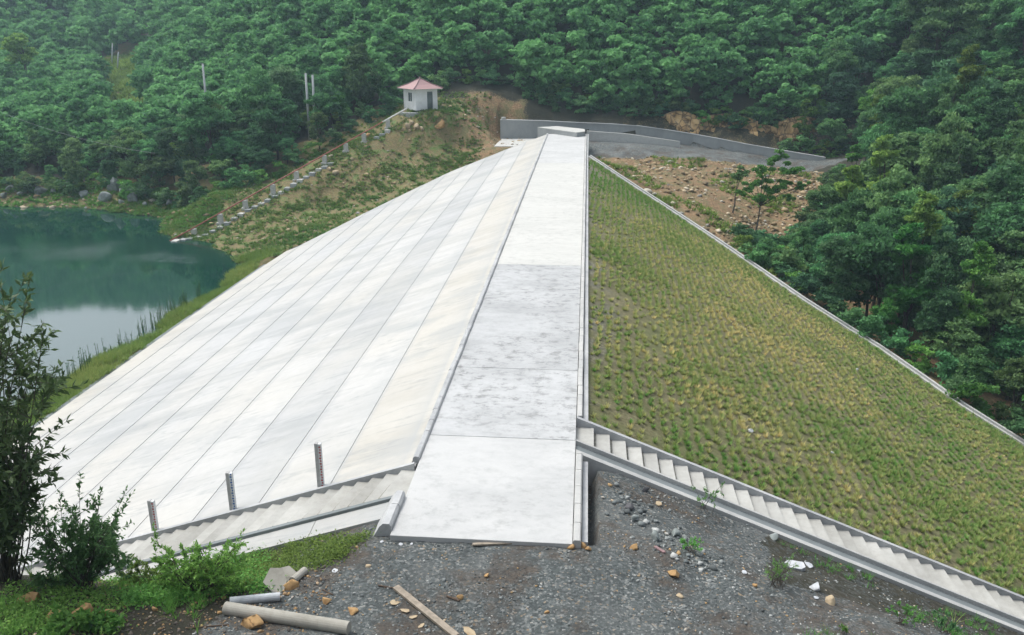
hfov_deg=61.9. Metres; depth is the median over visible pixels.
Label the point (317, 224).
bank grass
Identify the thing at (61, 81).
distant wood
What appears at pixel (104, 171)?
broadleaf tree
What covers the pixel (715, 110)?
shrub
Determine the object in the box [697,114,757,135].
rock outcrop
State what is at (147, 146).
broadleaf tree
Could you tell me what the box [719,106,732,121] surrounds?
shrub
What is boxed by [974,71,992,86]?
broadleaf tree
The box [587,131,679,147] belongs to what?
kerb wall
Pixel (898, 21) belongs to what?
broadleaf tree
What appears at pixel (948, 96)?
broadleaf tree
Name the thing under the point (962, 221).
broadleaf tree
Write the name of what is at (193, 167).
broadleaf tree
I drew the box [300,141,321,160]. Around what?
shrub
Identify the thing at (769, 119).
shrub
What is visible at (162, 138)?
broadleaf tree
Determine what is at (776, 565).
weed
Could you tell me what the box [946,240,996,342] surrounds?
broadleaf tree
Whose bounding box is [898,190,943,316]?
broadleaf tree
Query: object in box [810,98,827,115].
shrub
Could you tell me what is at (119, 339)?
reeds
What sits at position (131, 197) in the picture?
rock
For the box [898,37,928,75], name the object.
broadleaf tree
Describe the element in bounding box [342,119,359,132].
shrub
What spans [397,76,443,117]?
valve house
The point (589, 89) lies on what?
shrub
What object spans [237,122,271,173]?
broadleaf tree
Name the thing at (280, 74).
broadleaf tree
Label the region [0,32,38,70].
round tree
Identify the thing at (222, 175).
broadleaf tree
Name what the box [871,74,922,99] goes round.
broadleaf tree
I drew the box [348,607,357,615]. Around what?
stone
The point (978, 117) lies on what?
broadleaf tree
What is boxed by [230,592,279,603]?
pvc pipe
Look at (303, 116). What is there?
broadleaf tree
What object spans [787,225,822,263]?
broadleaf tree
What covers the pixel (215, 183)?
shrub
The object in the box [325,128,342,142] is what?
shrub
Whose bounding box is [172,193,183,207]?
shrub
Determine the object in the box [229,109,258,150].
broadleaf tree
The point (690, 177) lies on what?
rubble
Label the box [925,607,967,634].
weed
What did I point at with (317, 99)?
broadleaf tree
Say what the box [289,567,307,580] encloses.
pipe stub
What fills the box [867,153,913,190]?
broadleaf tree
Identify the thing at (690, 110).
shrub
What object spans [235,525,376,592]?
creeping plants
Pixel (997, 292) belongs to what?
broadleaf tree
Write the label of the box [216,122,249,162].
broadleaf tree
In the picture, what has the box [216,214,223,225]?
support post
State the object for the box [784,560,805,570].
slab
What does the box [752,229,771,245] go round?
shrub
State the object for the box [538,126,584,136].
spillway wall
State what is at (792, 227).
shrub
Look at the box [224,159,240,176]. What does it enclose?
broadleaf tree
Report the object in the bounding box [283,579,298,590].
rock
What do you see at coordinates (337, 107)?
broadleaf tree
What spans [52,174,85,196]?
shrub
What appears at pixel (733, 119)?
shrub
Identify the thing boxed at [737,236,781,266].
shrub
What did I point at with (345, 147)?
support post
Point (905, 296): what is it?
broadleaf tree
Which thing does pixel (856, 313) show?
shrub
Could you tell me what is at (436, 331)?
dam
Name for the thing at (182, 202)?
shrub
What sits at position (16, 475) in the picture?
tall bush
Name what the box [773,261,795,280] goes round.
shrub
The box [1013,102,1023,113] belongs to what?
broadleaf tree
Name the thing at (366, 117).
shrub
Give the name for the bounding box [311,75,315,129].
utility pole
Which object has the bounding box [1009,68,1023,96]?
broadleaf tree
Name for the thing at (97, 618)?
weed
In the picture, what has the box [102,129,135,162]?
broadleaf tree
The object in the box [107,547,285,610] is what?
undergrowth
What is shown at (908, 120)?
broadleaf tree
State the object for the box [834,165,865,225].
broadleaf tree
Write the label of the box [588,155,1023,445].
gutter
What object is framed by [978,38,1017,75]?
broadleaf tree
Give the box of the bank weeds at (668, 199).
[597,154,895,299]
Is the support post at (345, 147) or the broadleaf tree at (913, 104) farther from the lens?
the support post at (345, 147)
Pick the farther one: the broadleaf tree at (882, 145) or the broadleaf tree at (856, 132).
the broadleaf tree at (856, 132)
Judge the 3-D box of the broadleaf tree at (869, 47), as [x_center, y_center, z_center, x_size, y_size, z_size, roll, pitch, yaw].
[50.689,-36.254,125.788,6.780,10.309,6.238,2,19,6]
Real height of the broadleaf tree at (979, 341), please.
7.698 m
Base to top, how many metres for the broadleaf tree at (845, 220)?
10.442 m
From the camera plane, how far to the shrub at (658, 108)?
126.77 m
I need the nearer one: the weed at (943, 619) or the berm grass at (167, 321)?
the weed at (943, 619)
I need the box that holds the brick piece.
[654,546,665,553]
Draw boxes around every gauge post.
[147,499,158,530]
[225,471,236,509]
[314,442,324,486]
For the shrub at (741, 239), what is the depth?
78.37 m
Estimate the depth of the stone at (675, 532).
24.98 m
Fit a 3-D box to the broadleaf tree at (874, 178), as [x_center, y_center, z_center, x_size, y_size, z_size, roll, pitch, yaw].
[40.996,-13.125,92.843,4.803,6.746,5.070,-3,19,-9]
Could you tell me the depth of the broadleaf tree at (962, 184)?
78.74 m
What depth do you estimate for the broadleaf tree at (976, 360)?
57.35 m
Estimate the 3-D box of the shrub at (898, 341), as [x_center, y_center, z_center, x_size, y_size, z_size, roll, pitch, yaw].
[28.767,2.112,62.137,3.198,2.626,2.966,17,25,41]
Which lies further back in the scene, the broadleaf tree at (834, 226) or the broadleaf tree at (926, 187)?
the broadleaf tree at (926, 187)
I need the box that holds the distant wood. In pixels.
[0,0,918,167]
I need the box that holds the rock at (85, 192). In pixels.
[79,190,88,198]
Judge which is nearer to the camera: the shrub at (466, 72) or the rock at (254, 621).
the rock at (254, 621)
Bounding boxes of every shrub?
[0,177,16,186]
[6,171,34,190]
[18,175,40,193]
[39,176,57,191]
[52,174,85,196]
[55,180,64,192]
[71,182,91,199]
[85,171,104,191]
[96,172,117,188]
[116,179,134,198]
[119,177,148,199]
[135,185,154,199]
[149,187,168,199]
[154,187,175,204]
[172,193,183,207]
[175,186,193,206]
[188,186,209,202]
[209,180,223,191]
[217,167,244,189]
[234,164,260,188]
[252,168,269,184]
[271,161,288,178]
[283,148,304,167]
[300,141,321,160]
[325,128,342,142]
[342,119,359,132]
[361,105,385,122]
[377,91,403,116]
[427,70,449,90]
[441,67,460,82]
[459,69,472,83]
[471,67,485,80]
[480,69,500,84]
[499,74,510,83]
[506,71,524,86]
[520,74,541,99]
[553,87,575,109]
[572,95,593,113]
[584,100,601,113]
[585,82,611,102]
[595,95,613,112]
[626,106,638,116]
[649,104,664,116]
[662,100,670,110]
[666,97,690,111]
[680,99,700,116]
[685,104,698,116]
[690,481,725,511]
[692,110,710,125]
[707,107,721,125]
[715,114,725,120]
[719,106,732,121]
[726,113,745,129]
[727,112,744,125]
[728,223,757,245]
[730,234,753,253]
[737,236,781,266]
[739,110,756,125]
[742,109,755,121]
[744,242,783,269]
[745,102,768,123]
[749,110,763,122]
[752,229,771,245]
[755,234,785,244]
[758,111,778,128]
[764,247,801,281]
[769,228,799,245]
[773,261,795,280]
[775,111,786,120]
[777,138,795,151]
[779,235,802,248]
[781,258,808,275]
[782,107,798,117]
[784,223,813,238]
[785,271,808,294]
[787,272,822,295]
[789,133,816,151]
[791,101,816,117]
[792,206,817,221]
[797,260,818,293]
[802,201,829,211]
[808,145,824,155]
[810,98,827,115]
[810,286,847,313]
[816,169,846,184]
[821,169,835,181]
[825,142,843,157]
[827,300,852,318]
[830,164,849,175]
[835,134,857,153]
[835,307,872,334]
[855,314,889,346]
[882,326,923,361]
[901,342,935,373]
[929,349,981,390]
[942,375,970,398]
[945,379,1000,419]
[997,407,1023,438]
[1012,416,1023,437]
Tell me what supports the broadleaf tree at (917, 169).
on the ground at (610, 610)
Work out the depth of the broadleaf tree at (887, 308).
65.11 m
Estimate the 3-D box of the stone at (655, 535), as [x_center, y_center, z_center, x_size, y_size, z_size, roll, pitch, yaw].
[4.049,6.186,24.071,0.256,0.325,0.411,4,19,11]
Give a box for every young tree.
[731,165,749,212]
[735,149,810,229]
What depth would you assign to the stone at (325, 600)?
20.92 m
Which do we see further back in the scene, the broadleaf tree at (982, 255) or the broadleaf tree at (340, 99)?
the broadleaf tree at (340, 99)
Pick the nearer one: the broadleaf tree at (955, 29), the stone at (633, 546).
the stone at (633, 546)
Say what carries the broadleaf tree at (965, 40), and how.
on the ground at (610, 610)
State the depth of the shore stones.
116.90 m
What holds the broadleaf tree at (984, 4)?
on the ground at (610, 610)
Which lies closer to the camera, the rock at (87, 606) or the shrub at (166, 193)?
the rock at (87, 606)
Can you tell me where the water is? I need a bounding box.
[0,205,239,404]
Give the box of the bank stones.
[181,95,524,260]
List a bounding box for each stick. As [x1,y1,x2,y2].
[187,624,228,628]
[446,595,459,601]
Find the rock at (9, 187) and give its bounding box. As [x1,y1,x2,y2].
[5,184,13,190]
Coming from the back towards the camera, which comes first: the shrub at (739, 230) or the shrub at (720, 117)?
the shrub at (720, 117)
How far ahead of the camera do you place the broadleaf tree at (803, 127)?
122.94 m
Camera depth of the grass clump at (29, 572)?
21.45 m
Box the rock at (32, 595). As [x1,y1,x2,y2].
[17,592,40,603]
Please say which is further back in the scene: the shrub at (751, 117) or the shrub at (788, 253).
the shrub at (751, 117)
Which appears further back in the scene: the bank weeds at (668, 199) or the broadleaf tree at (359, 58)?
the broadleaf tree at (359, 58)
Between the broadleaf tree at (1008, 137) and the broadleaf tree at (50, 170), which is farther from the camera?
the broadleaf tree at (50, 170)
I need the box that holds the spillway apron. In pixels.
[494,138,534,146]
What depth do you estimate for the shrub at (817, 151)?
122.54 m
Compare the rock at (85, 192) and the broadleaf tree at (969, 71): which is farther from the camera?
the rock at (85, 192)
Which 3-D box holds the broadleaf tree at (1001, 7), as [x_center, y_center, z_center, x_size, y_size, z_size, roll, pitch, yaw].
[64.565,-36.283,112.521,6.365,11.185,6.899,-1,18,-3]
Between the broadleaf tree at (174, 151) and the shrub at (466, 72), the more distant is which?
the shrub at (466, 72)
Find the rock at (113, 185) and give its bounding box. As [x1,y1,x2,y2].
[107,177,120,190]
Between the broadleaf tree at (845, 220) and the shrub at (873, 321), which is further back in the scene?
the broadleaf tree at (845, 220)
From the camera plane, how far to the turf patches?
41.48 m
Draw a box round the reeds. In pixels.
[8,281,200,416]
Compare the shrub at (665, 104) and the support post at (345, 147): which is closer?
the support post at (345, 147)
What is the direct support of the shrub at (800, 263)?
on the ground at (610, 610)
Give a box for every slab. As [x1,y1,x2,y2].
[263,568,286,591]
[282,566,295,581]
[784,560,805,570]
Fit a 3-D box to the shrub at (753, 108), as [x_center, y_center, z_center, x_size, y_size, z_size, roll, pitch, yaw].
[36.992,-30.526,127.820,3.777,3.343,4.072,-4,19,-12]
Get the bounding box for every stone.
[322,597,331,604]
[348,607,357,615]
[456,594,463,599]
[567,543,574,549]
[581,541,586,548]
[625,503,633,509]
[629,543,637,549]
[631,515,638,520]
[642,487,649,491]
[651,530,659,540]
[668,569,679,577]
[671,528,679,535]
[769,533,777,540]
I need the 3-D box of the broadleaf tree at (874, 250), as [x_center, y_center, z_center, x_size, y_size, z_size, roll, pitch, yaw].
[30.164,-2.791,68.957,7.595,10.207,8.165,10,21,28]
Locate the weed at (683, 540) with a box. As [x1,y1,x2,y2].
[679,536,703,553]
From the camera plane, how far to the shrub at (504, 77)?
130.01 m
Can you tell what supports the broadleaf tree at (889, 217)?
on the ground at (610, 610)
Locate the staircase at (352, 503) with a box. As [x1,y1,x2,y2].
[16,462,415,579]
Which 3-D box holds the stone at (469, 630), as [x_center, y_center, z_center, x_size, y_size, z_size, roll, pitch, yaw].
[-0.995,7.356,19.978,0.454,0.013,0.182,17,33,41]
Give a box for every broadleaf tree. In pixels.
[0,134,4,167]
[0,141,14,173]
[13,158,24,176]
[21,128,49,169]
[40,165,59,182]
[46,125,81,164]
[57,137,88,179]
[57,166,66,181]
[78,154,99,179]
[79,147,92,169]
[84,143,109,166]
[89,139,120,168]
[98,149,118,177]
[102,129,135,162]
[110,126,153,181]
[128,123,160,148]
[131,138,166,187]
[133,154,177,186]
[153,128,183,182]
[161,127,182,156]
[169,142,183,155]
[170,159,188,181]
[171,128,210,173]
[172,92,236,174]
[174,160,208,198]
[176,113,202,148]
[200,102,233,153]
[207,158,237,181]
[209,154,219,175]
[211,130,250,167]
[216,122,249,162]
[220,170,233,186]
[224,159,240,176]
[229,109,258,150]
[231,65,285,133]
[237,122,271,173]
[242,102,277,147]
[245,146,276,176]
[251,94,302,159]
[253,135,269,164]
[264,64,304,124]
[278,138,297,163]
[290,79,315,128]
[293,75,337,116]
[299,106,327,129]
[303,93,332,134]
[306,111,328,148]
[320,64,354,106]
[322,85,341,128]
[330,91,349,120]
[338,42,382,108]
[340,108,353,123]
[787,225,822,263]
[792,98,814,149]
[798,208,829,241]
[800,84,826,117]
[804,183,847,208]
[804,219,833,262]
[806,207,831,221]
[806,231,867,284]
[806,260,821,287]
[810,105,829,127]
[815,118,851,152]
[818,234,871,302]
[819,36,861,102]
[819,71,861,122]
[819,265,834,288]
[820,140,829,156]
[825,187,874,270]
[825,211,874,270]
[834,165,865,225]
[837,35,880,96]
[842,84,870,121]
[842,221,936,308]
[845,144,866,181]
[850,163,923,221]
[851,122,872,139]
[852,105,865,126]
[855,206,909,308]
[856,106,882,152]
[857,116,915,151]
[857,233,885,316]
[858,83,884,112]
[859,168,876,187]
[860,131,925,194]
[864,93,885,151]
[864,142,876,158]
[864,166,904,191]
[866,134,904,194]
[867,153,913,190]
[868,77,887,89]
[869,297,899,334]
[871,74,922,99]
[871,85,941,139]
[873,51,914,83]
[877,250,950,340]
[879,114,917,145]
[880,1,927,49]
[883,222,937,335]
[891,186,952,242]
[892,46,944,93]
[894,127,936,187]
[896,0,988,74]
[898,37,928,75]
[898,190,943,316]
[910,145,920,174]
[912,255,963,361]
[914,112,978,193]
[914,182,932,196]
[919,317,984,367]
[920,115,940,135]
[920,221,969,278]
[922,56,1003,106]
[924,76,974,133]
[925,0,995,57]
[926,30,939,55]
[928,172,1013,236]
[930,137,976,190]
[930,225,961,288]
[931,231,976,331]
[934,150,972,186]
[936,27,995,65]
[938,186,979,249]
[943,27,959,39]
[944,86,996,173]
[944,183,990,244]
[944,189,977,243]
[946,142,996,179]
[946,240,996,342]
[948,43,986,132]
[948,272,1023,385]
[949,13,989,55]
[950,345,994,395]
[960,161,985,179]
[964,261,999,302]
[966,286,993,343]
[969,159,1006,191]
[970,256,1011,278]
[971,189,1023,274]
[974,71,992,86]
[977,0,1023,51]
[977,159,1023,246]
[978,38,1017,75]
[981,118,1023,162]
[981,303,1012,354]
[984,95,1023,156]
[984,128,1022,170]
[984,321,1023,400]
[988,6,1023,70]
[988,49,1014,86]
[989,79,1023,104]
[989,228,1023,273]
[990,356,1023,421]
[994,7,1023,80]
[994,134,1023,172]
[997,108,1023,127]
[1001,267,1023,323]
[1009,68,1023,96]
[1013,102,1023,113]
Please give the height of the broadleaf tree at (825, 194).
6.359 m
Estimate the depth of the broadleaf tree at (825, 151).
121.63 m
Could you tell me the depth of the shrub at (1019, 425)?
52.86 m
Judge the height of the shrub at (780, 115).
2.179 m
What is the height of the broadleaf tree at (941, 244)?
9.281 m
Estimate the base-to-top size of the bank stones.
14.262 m
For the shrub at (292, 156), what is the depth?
112.50 m
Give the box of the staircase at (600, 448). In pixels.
[575,416,1023,634]
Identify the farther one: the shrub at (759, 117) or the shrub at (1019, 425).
the shrub at (759, 117)
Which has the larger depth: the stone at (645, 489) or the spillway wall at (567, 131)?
the spillway wall at (567, 131)
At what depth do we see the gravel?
21.83 m
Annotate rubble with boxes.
[595,155,880,340]
[601,482,731,581]
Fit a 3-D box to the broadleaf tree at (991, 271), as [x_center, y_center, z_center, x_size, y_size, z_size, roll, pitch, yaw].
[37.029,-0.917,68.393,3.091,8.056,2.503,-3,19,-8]
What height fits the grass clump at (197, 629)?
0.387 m
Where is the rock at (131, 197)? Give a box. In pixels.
[127,192,137,201]
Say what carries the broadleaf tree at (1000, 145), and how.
on the ground at (610, 610)
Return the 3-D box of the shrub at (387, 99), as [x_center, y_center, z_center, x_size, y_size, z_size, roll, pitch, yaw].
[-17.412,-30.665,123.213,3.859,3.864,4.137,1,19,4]
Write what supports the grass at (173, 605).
on the ground at (610, 610)
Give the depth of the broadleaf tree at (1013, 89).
97.69 m
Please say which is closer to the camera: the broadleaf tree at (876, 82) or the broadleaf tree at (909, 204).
the broadleaf tree at (909, 204)
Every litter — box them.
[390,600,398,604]
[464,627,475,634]
[805,562,812,567]
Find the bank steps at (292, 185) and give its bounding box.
[171,129,390,241]
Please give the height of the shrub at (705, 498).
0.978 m
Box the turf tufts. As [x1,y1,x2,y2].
[588,160,1023,595]
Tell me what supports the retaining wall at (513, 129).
on the ground at (610, 610)
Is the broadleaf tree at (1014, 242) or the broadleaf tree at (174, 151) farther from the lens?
the broadleaf tree at (174, 151)
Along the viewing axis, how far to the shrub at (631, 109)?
126.29 m
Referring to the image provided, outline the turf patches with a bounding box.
[591,160,1023,566]
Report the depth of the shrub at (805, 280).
69.85 m
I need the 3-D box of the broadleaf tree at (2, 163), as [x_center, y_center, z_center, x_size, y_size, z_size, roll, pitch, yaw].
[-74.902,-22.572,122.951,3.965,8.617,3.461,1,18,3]
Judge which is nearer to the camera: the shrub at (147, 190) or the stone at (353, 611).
the stone at (353, 611)
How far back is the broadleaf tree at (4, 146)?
125.47 m
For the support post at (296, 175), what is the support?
on the ground at (610, 610)
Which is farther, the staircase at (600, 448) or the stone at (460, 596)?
the staircase at (600, 448)
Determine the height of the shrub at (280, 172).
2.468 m
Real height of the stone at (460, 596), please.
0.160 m
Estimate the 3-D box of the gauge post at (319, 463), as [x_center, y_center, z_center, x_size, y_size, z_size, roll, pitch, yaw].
[-6.298,5.054,27.976,0.215,2.097,0.149,2,19,5]
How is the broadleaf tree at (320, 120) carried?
on the ground at (610, 610)
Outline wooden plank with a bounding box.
[393,585,458,634]
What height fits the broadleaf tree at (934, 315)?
9.196 m
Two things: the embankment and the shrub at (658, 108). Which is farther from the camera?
the shrub at (658, 108)
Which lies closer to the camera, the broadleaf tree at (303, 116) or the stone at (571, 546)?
the stone at (571, 546)
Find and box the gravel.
[190,471,1018,634]
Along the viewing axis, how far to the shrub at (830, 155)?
121.62 m
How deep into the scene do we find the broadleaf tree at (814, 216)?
83.01 m
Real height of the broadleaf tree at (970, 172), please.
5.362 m
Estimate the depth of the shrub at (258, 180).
110.26 m
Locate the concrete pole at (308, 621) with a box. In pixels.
[222,601,350,634]
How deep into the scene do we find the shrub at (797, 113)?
126.76 m
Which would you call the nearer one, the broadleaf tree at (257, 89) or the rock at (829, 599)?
the rock at (829, 599)
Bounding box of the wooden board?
[472,542,511,545]
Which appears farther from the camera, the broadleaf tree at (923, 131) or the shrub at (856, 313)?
the broadleaf tree at (923, 131)
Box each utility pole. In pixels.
[111,43,112,63]
[202,64,205,92]
[305,73,310,140]
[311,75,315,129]
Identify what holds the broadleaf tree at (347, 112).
on the ground at (610, 610)
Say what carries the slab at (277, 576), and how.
on the ground at (610, 610)
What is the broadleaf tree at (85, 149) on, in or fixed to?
on the ground at (610, 610)
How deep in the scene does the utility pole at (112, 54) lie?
213.34 m
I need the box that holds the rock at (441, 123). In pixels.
[434,120,444,128]
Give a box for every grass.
[0,180,244,230]
[0,246,280,438]
[0,566,225,634]
[102,50,143,113]
[103,91,491,262]
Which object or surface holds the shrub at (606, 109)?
on the ground at (610, 610)
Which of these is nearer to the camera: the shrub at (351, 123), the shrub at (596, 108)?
the shrub at (351, 123)
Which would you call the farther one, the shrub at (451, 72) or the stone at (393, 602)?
the shrub at (451, 72)
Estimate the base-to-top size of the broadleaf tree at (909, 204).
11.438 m
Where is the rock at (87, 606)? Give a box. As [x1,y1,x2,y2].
[71,602,93,617]
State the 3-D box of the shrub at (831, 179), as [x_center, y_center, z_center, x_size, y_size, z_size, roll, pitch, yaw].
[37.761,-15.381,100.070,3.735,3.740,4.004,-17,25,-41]
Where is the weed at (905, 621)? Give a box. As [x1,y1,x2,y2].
[885,601,924,626]
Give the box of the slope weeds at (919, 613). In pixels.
[776,540,1000,634]
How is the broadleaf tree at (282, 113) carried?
on the ground at (610, 610)
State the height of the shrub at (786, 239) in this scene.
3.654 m
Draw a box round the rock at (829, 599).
[825,595,834,605]
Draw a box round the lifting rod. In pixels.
[169,108,406,240]
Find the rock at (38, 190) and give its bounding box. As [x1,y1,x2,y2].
[34,186,47,194]
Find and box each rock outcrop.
[662,111,699,133]
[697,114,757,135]
[748,124,778,138]
[778,116,816,141]
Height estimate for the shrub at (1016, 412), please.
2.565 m
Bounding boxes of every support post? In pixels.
[191,228,196,234]
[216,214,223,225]
[241,200,247,210]
[269,184,275,195]
[292,171,298,181]
[321,155,327,164]
[342,143,349,152]
[360,133,366,142]
[384,120,390,129]
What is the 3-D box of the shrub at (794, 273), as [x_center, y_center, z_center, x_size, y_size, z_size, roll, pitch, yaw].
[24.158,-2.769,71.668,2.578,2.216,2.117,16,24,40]
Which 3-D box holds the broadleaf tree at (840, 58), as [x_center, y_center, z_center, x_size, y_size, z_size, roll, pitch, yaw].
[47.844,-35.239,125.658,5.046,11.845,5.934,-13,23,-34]
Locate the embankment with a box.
[588,158,1023,594]
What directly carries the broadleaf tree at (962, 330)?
on the ground at (610, 610)
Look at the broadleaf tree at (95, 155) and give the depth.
122.66 m
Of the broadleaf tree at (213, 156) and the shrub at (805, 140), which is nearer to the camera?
the broadleaf tree at (213, 156)
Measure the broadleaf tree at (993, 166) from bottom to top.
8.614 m
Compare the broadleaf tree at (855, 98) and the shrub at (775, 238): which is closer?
the shrub at (775, 238)
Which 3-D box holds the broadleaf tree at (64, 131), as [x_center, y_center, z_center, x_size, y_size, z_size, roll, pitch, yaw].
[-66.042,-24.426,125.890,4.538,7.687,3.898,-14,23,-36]
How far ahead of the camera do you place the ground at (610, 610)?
24.26 m
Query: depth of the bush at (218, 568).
20.96 m
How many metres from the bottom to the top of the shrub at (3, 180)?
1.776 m
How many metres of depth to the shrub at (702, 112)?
127.14 m
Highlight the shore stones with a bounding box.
[0,192,213,235]
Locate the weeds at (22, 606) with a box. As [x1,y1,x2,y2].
[0,572,137,634]
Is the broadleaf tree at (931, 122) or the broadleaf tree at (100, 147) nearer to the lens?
the broadleaf tree at (931, 122)
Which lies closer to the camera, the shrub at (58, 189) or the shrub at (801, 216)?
the shrub at (801, 216)
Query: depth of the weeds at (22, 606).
19.80 m
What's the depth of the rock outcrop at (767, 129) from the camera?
126.88 m
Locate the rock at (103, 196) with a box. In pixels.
[97,191,111,201]
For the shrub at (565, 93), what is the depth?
127.70 m
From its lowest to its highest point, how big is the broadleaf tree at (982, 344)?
6.384 m
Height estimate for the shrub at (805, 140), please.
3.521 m
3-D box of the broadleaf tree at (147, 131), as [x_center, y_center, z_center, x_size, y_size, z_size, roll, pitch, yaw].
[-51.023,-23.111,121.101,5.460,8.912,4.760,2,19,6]
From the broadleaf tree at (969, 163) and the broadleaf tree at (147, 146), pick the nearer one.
the broadleaf tree at (969, 163)
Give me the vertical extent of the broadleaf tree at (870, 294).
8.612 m
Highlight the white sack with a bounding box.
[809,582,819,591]
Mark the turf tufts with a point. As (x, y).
(839, 401)
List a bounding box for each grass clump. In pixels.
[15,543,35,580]
[190,616,205,633]
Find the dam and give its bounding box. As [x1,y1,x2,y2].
[0,133,588,567]
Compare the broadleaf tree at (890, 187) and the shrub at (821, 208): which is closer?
the broadleaf tree at (890, 187)
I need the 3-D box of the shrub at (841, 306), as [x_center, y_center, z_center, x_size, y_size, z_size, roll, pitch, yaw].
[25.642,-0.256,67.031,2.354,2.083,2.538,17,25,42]
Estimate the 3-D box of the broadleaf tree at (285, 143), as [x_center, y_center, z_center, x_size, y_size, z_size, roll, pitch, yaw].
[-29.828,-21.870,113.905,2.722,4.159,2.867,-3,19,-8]
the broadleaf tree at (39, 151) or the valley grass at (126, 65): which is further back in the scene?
the valley grass at (126, 65)
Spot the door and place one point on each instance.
(429, 94)
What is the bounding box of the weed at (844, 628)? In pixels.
[838,624,848,634]
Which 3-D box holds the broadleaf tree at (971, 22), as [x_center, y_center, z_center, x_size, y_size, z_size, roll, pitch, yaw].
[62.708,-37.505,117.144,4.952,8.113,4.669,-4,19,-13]
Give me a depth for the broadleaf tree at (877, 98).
104.19 m
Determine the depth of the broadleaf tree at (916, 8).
116.86 m
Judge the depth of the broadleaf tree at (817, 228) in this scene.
78.62 m
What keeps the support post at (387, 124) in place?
on the ground at (610, 610)
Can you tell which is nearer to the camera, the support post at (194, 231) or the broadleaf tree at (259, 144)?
the support post at (194, 231)
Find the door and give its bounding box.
[427,91,432,108]
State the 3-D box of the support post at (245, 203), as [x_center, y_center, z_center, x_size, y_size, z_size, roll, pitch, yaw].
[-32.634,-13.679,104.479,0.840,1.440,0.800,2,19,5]
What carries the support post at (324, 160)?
on the ground at (610, 610)
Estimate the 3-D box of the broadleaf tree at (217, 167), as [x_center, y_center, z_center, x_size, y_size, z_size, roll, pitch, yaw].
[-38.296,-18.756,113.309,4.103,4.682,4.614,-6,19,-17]
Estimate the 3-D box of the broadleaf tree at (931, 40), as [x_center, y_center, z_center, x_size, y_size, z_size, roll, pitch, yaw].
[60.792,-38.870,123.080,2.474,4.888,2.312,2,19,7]
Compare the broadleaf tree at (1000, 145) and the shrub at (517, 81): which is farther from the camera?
the shrub at (517, 81)
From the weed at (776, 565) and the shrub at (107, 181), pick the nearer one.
the weed at (776, 565)
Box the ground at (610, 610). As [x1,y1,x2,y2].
[0,0,1023,634]
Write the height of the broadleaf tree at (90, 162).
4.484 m
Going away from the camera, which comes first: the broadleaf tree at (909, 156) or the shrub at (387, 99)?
the broadleaf tree at (909, 156)
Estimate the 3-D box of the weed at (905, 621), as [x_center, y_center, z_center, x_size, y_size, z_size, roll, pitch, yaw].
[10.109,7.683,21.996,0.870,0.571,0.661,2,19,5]
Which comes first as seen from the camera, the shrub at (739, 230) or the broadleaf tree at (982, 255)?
the broadleaf tree at (982, 255)
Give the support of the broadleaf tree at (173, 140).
on the ground at (610, 610)
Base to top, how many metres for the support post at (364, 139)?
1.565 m
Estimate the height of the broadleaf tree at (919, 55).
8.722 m
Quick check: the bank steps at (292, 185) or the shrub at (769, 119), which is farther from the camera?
the shrub at (769, 119)
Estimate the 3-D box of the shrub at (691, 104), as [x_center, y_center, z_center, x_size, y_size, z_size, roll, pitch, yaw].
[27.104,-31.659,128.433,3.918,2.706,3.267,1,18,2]
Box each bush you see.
[0,257,88,583]
[23,472,136,591]
[114,553,212,585]
[149,522,253,596]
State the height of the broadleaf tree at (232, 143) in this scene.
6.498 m
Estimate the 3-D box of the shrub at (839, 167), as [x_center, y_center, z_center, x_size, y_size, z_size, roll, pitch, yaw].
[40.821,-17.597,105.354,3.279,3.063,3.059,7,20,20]
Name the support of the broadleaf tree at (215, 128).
on the ground at (610, 610)
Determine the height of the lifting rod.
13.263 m
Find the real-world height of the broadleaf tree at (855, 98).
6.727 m
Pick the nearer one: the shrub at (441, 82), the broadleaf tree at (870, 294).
the broadleaf tree at (870, 294)
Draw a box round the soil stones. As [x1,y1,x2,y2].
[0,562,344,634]
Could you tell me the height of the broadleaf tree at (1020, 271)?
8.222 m
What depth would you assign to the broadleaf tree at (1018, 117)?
91.44 m
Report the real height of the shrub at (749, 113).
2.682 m
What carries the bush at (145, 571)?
on the ground at (610, 610)
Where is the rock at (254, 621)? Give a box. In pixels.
[241,614,263,628]
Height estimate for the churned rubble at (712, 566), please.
1.052 m
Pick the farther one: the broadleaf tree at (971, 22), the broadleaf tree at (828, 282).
the broadleaf tree at (971, 22)
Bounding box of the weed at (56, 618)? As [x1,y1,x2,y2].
[36,601,94,634]
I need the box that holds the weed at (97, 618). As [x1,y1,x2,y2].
[81,607,125,633]
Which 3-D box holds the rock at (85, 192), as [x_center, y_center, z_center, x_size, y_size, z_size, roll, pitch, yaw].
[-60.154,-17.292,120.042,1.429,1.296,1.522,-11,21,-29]
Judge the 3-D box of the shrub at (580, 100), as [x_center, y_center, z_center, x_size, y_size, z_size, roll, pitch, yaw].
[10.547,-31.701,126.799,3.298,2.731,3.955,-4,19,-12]
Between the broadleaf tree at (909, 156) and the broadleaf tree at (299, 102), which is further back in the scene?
the broadleaf tree at (299, 102)
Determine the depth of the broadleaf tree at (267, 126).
115.83 m
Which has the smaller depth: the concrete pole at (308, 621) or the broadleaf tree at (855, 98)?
the concrete pole at (308, 621)
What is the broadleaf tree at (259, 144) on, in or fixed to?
on the ground at (610, 610)
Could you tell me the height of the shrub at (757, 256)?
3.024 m
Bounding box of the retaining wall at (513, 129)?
[500,119,825,160]
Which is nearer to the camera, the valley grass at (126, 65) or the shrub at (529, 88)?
the shrub at (529, 88)
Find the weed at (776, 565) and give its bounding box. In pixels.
[764,552,798,588]

